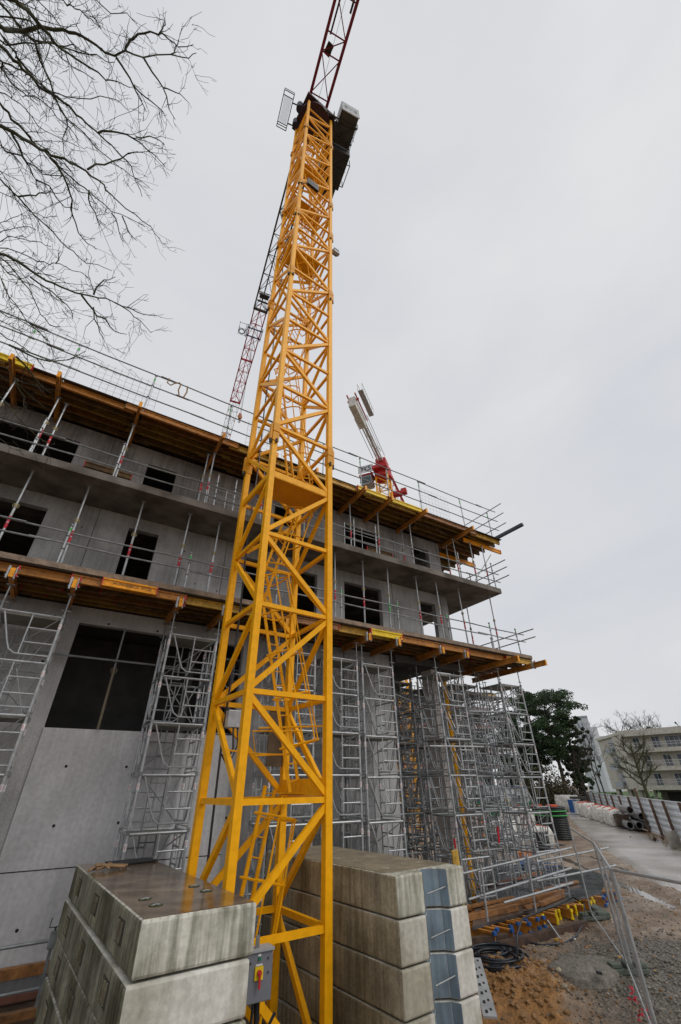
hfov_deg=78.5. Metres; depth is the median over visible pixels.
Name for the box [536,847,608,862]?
scaffold tube
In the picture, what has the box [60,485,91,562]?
telescopic prop
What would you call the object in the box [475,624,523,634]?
guard rail tube
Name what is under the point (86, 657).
scaffold tube
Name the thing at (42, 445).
guard rail tube
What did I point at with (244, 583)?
guard rail tube
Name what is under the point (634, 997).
marker rod
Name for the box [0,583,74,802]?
scaffold tower
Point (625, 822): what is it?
concrete pipe
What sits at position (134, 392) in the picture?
guard rail tube
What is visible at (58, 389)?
primary beam
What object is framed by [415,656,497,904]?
scaffold tower
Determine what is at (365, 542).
guard rail tube
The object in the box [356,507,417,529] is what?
formwork beam
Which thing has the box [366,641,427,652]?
formwork beam
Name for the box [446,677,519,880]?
scaffold tower
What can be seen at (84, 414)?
formwork beam
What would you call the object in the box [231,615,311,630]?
formwork beam
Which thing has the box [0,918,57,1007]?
handrail stand
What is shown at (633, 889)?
puddle water
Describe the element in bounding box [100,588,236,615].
formwork beam
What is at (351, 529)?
guard rail tube
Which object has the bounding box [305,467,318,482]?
primary beam
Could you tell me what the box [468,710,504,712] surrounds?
scaffold tube
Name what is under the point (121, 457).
guard rail tube
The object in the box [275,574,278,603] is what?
guard rail post
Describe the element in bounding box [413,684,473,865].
scaffold tower
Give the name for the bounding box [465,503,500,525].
guard rail tube
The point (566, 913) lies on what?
formwork beam
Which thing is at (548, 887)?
timber beam
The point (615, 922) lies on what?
wire fence
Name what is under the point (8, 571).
beam clamp
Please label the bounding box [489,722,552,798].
pine tree
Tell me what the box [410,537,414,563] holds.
guard rail post
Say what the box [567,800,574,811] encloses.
barrel
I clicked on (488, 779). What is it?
scaffolding
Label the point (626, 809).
concrete pipe
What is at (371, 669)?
scaffold tower
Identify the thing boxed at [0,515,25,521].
guard rail tube
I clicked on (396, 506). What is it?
formwork beam
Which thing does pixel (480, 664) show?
formwork beam
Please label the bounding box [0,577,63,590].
formwork beam
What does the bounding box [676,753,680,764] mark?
window
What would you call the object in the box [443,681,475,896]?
steel shore
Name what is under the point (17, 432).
formwork deck
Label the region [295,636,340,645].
formwork beam
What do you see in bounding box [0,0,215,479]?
bare tree
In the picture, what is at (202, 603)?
formwork beam
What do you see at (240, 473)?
formwork beam
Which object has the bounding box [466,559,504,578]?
guard rail tube
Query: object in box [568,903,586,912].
formwork beam
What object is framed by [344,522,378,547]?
steel barrier
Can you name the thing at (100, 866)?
webbing strap
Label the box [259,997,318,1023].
ballast block
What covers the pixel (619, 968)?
concrete block
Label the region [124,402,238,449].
formwork beam
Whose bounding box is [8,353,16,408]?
primary beam
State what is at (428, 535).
formwork beam
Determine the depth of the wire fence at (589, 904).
10.39 m
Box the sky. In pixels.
[0,0,680,785]
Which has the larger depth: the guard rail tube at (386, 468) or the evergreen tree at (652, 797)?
the evergreen tree at (652, 797)
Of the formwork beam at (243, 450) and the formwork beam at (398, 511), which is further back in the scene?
the formwork beam at (398, 511)
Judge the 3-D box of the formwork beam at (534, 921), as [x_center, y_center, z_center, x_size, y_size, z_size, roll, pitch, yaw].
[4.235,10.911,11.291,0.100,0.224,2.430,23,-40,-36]
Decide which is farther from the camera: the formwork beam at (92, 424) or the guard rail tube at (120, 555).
the formwork beam at (92, 424)
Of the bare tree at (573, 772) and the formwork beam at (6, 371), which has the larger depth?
the bare tree at (573, 772)
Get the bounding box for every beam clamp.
[4,565,20,579]
[68,577,81,590]
[175,597,185,608]
[365,631,371,641]
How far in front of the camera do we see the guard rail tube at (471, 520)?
19.94 m
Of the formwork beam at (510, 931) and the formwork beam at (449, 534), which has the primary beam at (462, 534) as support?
the formwork beam at (449, 534)
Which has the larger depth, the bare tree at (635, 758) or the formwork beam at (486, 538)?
the bare tree at (635, 758)
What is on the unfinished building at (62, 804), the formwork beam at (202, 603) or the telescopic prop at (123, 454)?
the telescopic prop at (123, 454)
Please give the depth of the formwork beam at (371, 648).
14.93 m
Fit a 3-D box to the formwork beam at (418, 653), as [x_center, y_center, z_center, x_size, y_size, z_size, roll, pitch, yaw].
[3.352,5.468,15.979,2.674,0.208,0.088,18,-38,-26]
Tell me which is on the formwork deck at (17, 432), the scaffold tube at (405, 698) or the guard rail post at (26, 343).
the guard rail post at (26, 343)
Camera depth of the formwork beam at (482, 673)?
18.56 m
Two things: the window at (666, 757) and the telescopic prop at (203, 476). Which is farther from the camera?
the window at (666, 757)
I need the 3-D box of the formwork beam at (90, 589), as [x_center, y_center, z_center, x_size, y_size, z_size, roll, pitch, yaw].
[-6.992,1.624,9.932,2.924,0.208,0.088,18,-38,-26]
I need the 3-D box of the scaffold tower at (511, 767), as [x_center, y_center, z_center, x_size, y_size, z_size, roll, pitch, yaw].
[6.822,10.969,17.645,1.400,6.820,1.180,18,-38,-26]
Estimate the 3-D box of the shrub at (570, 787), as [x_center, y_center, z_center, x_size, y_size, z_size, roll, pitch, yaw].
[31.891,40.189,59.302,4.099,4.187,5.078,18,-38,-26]
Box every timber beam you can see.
[0,960,49,981]
[0,990,37,1005]
[0,1007,36,1023]
[465,874,541,889]
[466,896,514,908]
[468,904,518,920]
[481,889,564,909]
[522,902,546,908]
[531,880,578,892]
[537,893,564,906]
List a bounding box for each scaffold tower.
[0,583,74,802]
[112,611,222,871]
[194,644,239,735]
[243,629,317,937]
[301,637,363,850]
[343,645,407,856]
[391,668,429,860]
[392,675,424,859]
[392,679,435,860]
[408,677,477,883]
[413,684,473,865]
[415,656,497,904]
[439,671,513,893]
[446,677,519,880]
[447,697,483,867]
[468,682,543,874]
[476,668,568,889]
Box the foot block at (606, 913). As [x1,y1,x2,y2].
[590,904,610,918]
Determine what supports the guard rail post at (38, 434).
on the unfinished building at (62, 804)
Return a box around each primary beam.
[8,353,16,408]
[8,567,17,601]
[54,371,61,422]
[67,579,77,609]
[128,401,142,446]
[164,598,182,624]
[205,432,225,471]
[206,609,224,631]
[254,453,278,486]
[263,618,288,640]
[298,631,319,641]
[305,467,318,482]
[338,486,366,514]
[341,633,370,652]
[363,496,393,522]
[369,639,400,656]
[396,508,427,533]
[415,647,444,661]
[438,651,468,664]
[439,552,475,566]
[441,526,473,548]
[454,655,519,675]
[462,537,501,554]
[471,660,546,682]
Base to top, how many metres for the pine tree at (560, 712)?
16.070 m
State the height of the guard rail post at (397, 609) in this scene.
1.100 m
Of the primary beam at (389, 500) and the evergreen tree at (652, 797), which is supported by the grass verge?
the evergreen tree at (652, 797)
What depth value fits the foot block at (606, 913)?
11.65 m
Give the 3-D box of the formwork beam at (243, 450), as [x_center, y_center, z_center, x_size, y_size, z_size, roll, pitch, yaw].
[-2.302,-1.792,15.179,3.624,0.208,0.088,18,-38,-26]
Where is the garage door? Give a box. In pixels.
[667,792,680,801]
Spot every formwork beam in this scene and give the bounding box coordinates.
[0,352,33,371]
[0,363,134,413]
[0,367,42,384]
[0,372,46,394]
[0,380,29,395]
[0,388,71,417]
[0,561,83,586]
[0,571,112,596]
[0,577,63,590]
[0,581,22,588]
[0,586,46,597]
[6,585,125,607]
[17,392,135,434]
[29,382,150,426]
[32,595,179,619]
[34,391,139,429]
[48,588,186,613]
[59,414,148,445]
[69,573,186,602]
[83,460,132,480]
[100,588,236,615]
[101,577,158,595]
[114,602,245,625]
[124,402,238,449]
[126,426,208,456]
[130,420,231,458]
[140,436,235,472]
[141,416,223,450]
[172,596,263,618]
[175,615,221,625]
[179,608,272,626]
[198,455,258,476]
[214,447,304,479]
[221,456,266,473]
[226,469,257,480]
[228,446,320,480]
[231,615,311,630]
[260,625,322,639]
[261,610,339,630]
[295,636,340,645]
[296,628,373,644]
[304,476,379,505]
[304,625,381,641]
[310,482,349,500]
[316,473,372,497]
[323,498,343,507]
[332,495,363,509]
[332,625,390,640]
[332,638,408,653]
[336,507,397,528]
[339,642,400,654]
[341,497,405,520]
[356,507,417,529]
[357,485,386,499]
[365,496,416,514]
[366,546,392,556]
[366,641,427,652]
[369,628,402,640]
[371,502,420,521]
[372,640,431,651]
[387,496,422,512]
[391,636,469,653]
[392,653,457,663]
[394,523,446,542]
[400,651,444,659]
[401,515,446,533]
[412,523,460,542]
[416,512,476,535]
[418,517,475,539]
[431,648,484,659]
[436,542,473,557]
[437,654,474,662]
[440,531,484,544]
[440,560,455,567]
[442,542,479,555]
[442,550,467,560]
[454,541,484,552]
[456,660,507,669]
[459,662,503,670]
[464,669,489,674]
[468,904,541,929]
[468,909,527,921]
[468,910,521,934]
[469,533,499,544]
[469,537,494,547]
[469,649,504,660]
[469,921,514,937]
[469,922,499,932]
[470,658,514,667]
[470,926,496,942]
[471,900,547,927]
[476,658,521,666]
[493,923,514,936]
[504,655,531,664]
[510,919,532,933]
[540,911,558,924]
[546,909,558,920]
[551,908,561,919]
[554,906,574,919]
[565,904,577,915]
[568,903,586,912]
[581,899,591,909]
[593,895,607,906]
[603,891,617,902]
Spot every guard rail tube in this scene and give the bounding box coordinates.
[0,310,47,329]
[0,325,63,350]
[0,341,79,371]
[0,418,65,439]
[0,433,85,458]
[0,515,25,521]
[0,529,50,540]
[5,518,185,557]
[29,534,205,573]
[31,324,174,382]
[46,344,188,400]
[46,434,200,482]
[67,367,202,417]
[69,452,219,497]
[161,376,272,421]
[170,554,290,582]
[176,394,268,431]
[188,477,304,514]
[190,570,323,599]
[191,413,292,452]
[205,494,323,530]
[267,420,356,456]
[279,436,366,470]
[302,514,386,540]
[304,456,381,485]
[309,586,399,606]
[317,597,413,617]
[318,527,405,553]
[348,452,425,483]
[361,467,436,497]
[373,483,448,511]
[385,539,463,563]
[390,605,474,624]
[398,552,474,575]
[404,617,487,634]
[417,481,478,506]
[429,495,485,517]
[441,508,498,530]
[457,562,498,574]
[463,847,571,874]
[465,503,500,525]
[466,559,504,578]
[468,867,571,900]
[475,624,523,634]
[478,632,525,642]
[480,629,532,645]
[495,636,535,648]
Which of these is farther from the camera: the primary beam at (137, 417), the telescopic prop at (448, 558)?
the telescopic prop at (448, 558)
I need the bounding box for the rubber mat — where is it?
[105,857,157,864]
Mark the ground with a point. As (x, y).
(509, 1013)
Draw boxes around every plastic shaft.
[530,805,541,825]
[532,831,550,849]
[539,804,571,839]
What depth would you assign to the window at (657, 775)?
71.63 m
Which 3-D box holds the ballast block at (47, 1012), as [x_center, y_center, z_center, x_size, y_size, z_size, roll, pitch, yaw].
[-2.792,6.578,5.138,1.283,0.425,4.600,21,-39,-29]
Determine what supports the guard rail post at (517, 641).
on the formwork deck at (49, 565)
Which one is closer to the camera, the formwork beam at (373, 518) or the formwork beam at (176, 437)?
the formwork beam at (176, 437)
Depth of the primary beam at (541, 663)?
17.52 m
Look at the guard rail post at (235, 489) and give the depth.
13.46 m
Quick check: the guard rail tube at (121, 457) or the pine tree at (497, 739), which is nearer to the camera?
the guard rail tube at (121, 457)
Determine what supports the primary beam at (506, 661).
attached to the unfinished building at (62, 804)
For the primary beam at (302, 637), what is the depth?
13.24 m
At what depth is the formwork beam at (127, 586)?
10.28 m
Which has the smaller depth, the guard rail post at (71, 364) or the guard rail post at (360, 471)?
the guard rail post at (71, 364)
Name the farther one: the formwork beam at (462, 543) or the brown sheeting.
the formwork beam at (462, 543)
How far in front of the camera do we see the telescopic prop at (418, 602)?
16.09 m
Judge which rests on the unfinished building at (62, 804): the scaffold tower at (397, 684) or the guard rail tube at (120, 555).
the scaffold tower at (397, 684)
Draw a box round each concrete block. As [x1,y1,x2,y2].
[578,910,606,920]
[607,960,650,974]
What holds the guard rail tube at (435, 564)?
attached to the guard rail post at (412, 550)
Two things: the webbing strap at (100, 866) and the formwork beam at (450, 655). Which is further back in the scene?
the formwork beam at (450, 655)
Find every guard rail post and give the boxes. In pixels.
[17,328,38,355]
[29,418,47,451]
[56,524,73,562]
[62,344,82,381]
[113,443,125,475]
[142,375,157,410]
[184,552,192,586]
[213,474,219,504]
[225,406,231,440]
[232,480,237,510]
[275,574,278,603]
[340,587,342,617]
[353,518,354,545]
[359,458,361,485]
[374,525,376,552]
[396,601,399,629]
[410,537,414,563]
[417,481,421,507]
[445,612,450,639]
[458,498,465,528]
[480,865,488,920]
[488,622,494,647]
[514,628,520,653]
[526,854,536,911]
[554,849,560,889]
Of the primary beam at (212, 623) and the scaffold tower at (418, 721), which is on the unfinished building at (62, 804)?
the scaffold tower at (418, 721)
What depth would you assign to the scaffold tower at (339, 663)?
12.00 m
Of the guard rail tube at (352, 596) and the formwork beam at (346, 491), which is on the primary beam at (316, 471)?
the formwork beam at (346, 491)
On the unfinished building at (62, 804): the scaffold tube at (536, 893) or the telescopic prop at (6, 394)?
the telescopic prop at (6, 394)
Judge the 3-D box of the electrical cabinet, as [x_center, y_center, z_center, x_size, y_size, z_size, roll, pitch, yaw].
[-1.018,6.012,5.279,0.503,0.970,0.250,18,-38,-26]
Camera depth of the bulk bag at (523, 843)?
21.91 m
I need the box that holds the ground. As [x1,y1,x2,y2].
[243,785,680,1023]
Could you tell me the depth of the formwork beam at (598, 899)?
12.49 m
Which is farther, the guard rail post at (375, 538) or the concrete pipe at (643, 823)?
the concrete pipe at (643, 823)
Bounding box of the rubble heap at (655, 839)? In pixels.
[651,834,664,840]
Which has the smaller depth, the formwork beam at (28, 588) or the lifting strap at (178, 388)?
the formwork beam at (28, 588)
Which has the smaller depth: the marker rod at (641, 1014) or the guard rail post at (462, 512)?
the marker rod at (641, 1014)
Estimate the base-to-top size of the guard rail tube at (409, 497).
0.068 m
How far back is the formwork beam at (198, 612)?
11.77 m
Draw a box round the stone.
[561,983,567,989]
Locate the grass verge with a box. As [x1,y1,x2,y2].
[538,791,662,803]
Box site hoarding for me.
[568,788,680,841]
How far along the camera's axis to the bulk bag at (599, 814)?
38.07 m
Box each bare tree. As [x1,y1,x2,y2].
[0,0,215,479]
[564,747,590,802]
[567,718,607,793]
[570,720,607,792]
[600,711,641,734]
[605,733,658,798]
[620,711,660,729]
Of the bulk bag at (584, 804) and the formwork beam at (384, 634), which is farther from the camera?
the bulk bag at (584, 804)
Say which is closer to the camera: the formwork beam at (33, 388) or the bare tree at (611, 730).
the formwork beam at (33, 388)
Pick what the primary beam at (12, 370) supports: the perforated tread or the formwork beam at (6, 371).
the formwork beam at (6, 371)
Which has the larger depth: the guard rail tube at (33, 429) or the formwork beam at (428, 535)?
the formwork beam at (428, 535)
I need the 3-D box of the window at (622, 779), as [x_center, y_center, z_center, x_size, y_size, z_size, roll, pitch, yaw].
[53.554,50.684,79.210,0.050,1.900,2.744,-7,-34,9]
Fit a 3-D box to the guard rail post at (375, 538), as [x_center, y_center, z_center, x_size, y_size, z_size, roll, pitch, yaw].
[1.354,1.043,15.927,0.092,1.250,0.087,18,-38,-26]
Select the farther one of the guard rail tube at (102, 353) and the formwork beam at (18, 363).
the guard rail tube at (102, 353)
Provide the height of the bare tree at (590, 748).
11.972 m
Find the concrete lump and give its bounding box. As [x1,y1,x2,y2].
[548,953,619,990]
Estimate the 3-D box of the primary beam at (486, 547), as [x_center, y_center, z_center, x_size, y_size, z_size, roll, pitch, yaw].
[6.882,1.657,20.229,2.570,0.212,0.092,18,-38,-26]
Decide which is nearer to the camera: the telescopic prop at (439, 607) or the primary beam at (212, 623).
the primary beam at (212, 623)
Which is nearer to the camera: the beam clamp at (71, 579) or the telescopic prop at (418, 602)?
the beam clamp at (71, 579)
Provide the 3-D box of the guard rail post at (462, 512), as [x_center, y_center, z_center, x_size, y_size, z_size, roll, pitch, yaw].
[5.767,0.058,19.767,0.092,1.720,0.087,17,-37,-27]
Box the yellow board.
[451,849,464,904]
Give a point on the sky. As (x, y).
(506, 213)
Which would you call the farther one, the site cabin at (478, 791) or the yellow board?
the site cabin at (478, 791)
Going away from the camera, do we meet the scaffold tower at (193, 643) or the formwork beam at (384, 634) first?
the scaffold tower at (193, 643)
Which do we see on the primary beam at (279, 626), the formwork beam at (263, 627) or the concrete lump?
the formwork beam at (263, 627)
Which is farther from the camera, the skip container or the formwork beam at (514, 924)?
the skip container
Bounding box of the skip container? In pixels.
[470,801,530,816]
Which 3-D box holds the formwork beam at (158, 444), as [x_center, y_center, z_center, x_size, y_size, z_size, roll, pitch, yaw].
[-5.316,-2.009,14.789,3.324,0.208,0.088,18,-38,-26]
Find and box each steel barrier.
[205,485,240,508]
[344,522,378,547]
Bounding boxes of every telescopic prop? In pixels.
[0,377,18,406]
[0,469,35,538]
[31,396,60,451]
[41,402,68,454]
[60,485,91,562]
[96,628,125,728]
[115,423,135,476]
[121,500,145,574]
[173,513,192,584]
[197,453,210,500]
[203,452,216,501]
[206,521,221,591]
[333,552,336,616]
[348,503,351,544]
[360,560,365,622]
[376,512,379,552]
[385,567,391,627]
[400,529,405,560]
[413,576,423,633]
[433,581,444,638]
[445,545,450,573]
[451,539,460,576]
[456,587,468,642]
[465,605,473,643]
[468,542,477,581]
[480,545,490,585]
[488,595,500,649]
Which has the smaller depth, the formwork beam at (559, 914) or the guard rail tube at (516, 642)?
the formwork beam at (559, 914)
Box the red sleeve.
[497,827,499,842]
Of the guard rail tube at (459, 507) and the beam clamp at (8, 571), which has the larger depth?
the guard rail tube at (459, 507)
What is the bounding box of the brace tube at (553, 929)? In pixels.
[547,920,560,937]
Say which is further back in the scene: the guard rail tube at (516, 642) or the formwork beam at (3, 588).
the guard rail tube at (516, 642)
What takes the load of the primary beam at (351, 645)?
on the scaffold tower at (371, 669)
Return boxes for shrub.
[502,773,559,804]
[515,760,579,805]
[544,777,584,804]
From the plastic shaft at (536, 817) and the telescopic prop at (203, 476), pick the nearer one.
the telescopic prop at (203, 476)
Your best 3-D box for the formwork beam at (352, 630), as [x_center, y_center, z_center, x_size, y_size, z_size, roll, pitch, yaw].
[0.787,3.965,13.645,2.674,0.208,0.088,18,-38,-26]
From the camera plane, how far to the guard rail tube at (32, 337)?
12.22 m
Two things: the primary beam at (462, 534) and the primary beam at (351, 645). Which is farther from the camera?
the primary beam at (462, 534)
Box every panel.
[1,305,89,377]
[91,363,160,409]
[418,488,449,515]
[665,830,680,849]
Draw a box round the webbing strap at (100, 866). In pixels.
[88,862,127,871]
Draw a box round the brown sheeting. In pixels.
[0,986,35,1023]
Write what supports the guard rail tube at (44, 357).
attached to the guard rail post at (26, 343)
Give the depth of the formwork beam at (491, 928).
9.94 m
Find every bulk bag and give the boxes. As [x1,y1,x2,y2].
[490,820,517,845]
[500,805,535,833]
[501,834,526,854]
[520,824,554,847]
[554,794,578,810]
[576,801,582,815]
[580,801,593,817]
[586,806,593,819]
[590,803,604,820]
[596,805,609,822]
[601,806,616,824]
[606,808,625,826]
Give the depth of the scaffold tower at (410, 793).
16.13 m
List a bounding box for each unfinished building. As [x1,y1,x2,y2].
[0,400,501,992]
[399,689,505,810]
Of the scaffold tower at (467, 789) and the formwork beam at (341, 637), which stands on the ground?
the scaffold tower at (467, 789)
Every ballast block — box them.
[35,976,62,1023]
[47,937,245,1023]
[57,899,248,1023]
[68,861,255,980]
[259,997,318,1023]
[261,914,477,1021]
[263,885,471,967]
[265,845,465,918]
[278,957,482,1023]
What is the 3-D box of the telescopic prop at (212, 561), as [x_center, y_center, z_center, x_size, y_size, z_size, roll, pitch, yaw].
[-3.811,1.405,12.463,0.150,2.610,0.120,19,-38,-26]
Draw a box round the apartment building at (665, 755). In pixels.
[595,726,680,801]
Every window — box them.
[608,740,615,750]
[618,773,626,784]
[632,738,640,748]
[644,755,651,766]
[650,736,661,747]
[653,773,664,784]
[662,754,674,765]
[664,735,680,746]
[674,773,680,784]
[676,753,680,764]
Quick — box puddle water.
[542,844,675,907]
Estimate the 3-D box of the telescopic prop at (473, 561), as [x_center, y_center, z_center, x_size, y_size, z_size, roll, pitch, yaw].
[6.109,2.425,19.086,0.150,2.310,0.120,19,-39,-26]
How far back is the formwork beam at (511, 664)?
17.02 m
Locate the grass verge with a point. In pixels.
(625, 793)
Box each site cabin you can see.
[462,785,500,801]
[484,788,521,800]
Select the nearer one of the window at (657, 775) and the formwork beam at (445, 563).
the formwork beam at (445, 563)
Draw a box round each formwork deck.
[0,367,500,570]
[0,551,532,659]
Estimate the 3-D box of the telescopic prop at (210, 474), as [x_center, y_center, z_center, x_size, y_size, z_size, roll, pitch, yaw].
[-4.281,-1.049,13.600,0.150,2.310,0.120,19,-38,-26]
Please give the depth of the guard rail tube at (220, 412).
14.69 m
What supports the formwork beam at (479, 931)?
on the ground
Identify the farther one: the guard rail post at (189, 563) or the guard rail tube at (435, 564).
the guard rail tube at (435, 564)
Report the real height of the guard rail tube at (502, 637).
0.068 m
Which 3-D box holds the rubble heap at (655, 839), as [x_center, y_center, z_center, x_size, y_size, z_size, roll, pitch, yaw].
[19.809,20.207,25.773,1.005,0.435,1.345,-26,-41,33]
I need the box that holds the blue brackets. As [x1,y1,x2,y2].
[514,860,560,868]
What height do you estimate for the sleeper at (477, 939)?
0.160 m
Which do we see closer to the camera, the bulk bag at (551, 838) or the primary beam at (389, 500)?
the primary beam at (389, 500)
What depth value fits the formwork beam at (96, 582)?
10.29 m
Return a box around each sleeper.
[470,932,509,946]
[496,920,589,948]
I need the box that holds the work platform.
[472,863,605,929]
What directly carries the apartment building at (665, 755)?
on the ground
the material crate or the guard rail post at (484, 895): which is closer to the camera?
the guard rail post at (484, 895)
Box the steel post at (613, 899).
[598,846,631,962]
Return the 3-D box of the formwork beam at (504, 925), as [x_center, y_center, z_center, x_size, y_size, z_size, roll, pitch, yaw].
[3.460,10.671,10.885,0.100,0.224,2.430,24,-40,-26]
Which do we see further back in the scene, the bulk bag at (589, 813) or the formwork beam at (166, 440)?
the bulk bag at (589, 813)
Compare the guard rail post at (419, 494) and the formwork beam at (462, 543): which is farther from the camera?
the formwork beam at (462, 543)
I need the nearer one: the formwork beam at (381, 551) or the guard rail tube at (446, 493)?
the formwork beam at (381, 551)
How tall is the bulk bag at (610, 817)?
1.252 m
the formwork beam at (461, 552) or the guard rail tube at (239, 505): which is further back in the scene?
the formwork beam at (461, 552)
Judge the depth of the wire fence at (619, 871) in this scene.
5.81 m
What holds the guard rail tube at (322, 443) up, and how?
attached to the guard rail post
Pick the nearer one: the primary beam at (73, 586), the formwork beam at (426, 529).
the primary beam at (73, 586)
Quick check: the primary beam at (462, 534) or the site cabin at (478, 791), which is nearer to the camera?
the primary beam at (462, 534)
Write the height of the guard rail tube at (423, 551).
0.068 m
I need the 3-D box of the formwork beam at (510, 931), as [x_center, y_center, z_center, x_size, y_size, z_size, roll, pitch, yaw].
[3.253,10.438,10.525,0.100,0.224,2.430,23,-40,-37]
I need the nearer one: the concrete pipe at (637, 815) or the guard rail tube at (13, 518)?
the guard rail tube at (13, 518)
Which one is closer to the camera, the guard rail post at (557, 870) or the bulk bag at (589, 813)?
the guard rail post at (557, 870)
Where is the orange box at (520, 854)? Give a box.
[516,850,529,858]
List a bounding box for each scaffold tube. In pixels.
[33,650,278,678]
[392,692,418,703]
[429,745,483,747]
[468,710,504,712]
[503,882,573,903]
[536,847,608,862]
[536,864,616,881]
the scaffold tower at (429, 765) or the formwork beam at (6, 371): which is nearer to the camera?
the formwork beam at (6, 371)
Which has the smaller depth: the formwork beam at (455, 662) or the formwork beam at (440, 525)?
the formwork beam at (455, 662)
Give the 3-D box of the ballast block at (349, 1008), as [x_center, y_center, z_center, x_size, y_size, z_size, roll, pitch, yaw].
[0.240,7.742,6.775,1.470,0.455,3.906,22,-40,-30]
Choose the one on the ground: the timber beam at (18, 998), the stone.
the stone
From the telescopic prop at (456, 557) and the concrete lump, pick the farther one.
the telescopic prop at (456, 557)
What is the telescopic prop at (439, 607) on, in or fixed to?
on the formwork deck at (49, 565)
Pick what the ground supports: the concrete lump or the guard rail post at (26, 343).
the concrete lump
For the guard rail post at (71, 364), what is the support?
on the formwork deck at (17, 432)
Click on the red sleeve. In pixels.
(498, 836)
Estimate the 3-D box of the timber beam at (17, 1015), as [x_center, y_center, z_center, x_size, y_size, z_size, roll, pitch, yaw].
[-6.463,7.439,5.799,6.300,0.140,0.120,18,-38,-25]
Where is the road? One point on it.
(641, 853)
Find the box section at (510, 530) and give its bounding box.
[495,523,523,538]
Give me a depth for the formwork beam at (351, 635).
13.55 m
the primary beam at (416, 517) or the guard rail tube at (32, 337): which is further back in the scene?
the primary beam at (416, 517)
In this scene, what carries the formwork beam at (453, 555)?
on the primary beam at (454, 559)
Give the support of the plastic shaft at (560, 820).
on the ground
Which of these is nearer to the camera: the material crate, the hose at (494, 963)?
the hose at (494, 963)
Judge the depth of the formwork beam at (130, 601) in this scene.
10.90 m
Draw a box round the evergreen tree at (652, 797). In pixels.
[645,722,677,798]
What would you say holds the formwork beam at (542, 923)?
on the ground
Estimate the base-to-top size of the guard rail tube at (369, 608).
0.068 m
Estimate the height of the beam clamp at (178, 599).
0.310 m
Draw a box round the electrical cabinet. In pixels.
[245,935,275,1023]
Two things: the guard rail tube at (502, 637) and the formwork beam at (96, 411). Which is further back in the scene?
the guard rail tube at (502, 637)
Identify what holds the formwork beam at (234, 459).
on the primary beam at (259, 479)
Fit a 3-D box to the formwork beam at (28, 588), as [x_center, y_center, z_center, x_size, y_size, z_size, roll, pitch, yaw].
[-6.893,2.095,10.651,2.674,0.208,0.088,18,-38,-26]
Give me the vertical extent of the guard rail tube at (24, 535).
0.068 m
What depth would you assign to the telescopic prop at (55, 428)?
11.82 m
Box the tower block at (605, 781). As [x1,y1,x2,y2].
[573,715,623,791]
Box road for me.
[566,811,680,903]
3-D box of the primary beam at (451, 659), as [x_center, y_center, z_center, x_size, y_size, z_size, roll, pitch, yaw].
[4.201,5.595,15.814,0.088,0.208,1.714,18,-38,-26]
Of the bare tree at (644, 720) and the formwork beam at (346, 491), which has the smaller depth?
the formwork beam at (346, 491)
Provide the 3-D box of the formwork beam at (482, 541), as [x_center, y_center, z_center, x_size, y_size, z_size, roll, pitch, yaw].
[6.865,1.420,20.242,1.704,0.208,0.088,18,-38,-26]
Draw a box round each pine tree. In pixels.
[483,710,522,786]
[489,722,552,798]
[500,697,552,780]
[511,688,587,784]
[551,716,594,789]
[562,741,600,795]
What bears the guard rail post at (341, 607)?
on the formwork deck at (49, 565)
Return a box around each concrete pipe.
[617,804,633,813]
[621,819,633,828]
[628,811,643,820]
[630,819,643,829]
[636,819,647,828]
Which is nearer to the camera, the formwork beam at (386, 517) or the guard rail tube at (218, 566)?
the guard rail tube at (218, 566)
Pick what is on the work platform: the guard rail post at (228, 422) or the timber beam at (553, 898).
the timber beam at (553, 898)
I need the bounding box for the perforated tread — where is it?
[474,958,497,1018]
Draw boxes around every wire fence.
[569,827,624,960]
[593,842,653,1023]
[609,868,680,1023]
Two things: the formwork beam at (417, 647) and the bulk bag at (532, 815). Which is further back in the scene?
the bulk bag at (532, 815)
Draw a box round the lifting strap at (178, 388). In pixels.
[167,378,187,397]
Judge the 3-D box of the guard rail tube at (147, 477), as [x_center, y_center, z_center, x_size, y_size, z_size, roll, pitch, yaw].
[-5.588,-1.010,12.175,4.200,0.068,0.044,18,-38,-26]
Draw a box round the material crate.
[569,796,586,813]
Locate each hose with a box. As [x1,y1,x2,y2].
[469,945,511,957]
[471,896,586,971]
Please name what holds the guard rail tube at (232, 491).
attached to the guard rail post at (217, 483)
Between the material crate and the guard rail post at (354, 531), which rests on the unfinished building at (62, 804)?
the guard rail post at (354, 531)
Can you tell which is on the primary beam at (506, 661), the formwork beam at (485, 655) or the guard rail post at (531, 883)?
the formwork beam at (485, 655)
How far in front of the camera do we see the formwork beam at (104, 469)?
12.75 m
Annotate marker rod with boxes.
[627,986,636,1000]
[636,999,643,1023]
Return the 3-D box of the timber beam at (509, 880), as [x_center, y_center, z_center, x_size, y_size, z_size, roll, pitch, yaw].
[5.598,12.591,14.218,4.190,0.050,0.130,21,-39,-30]
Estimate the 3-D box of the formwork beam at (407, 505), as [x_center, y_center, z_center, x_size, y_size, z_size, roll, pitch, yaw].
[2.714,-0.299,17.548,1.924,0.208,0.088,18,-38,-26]
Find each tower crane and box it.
[186,0,359,1023]
[346,384,422,829]

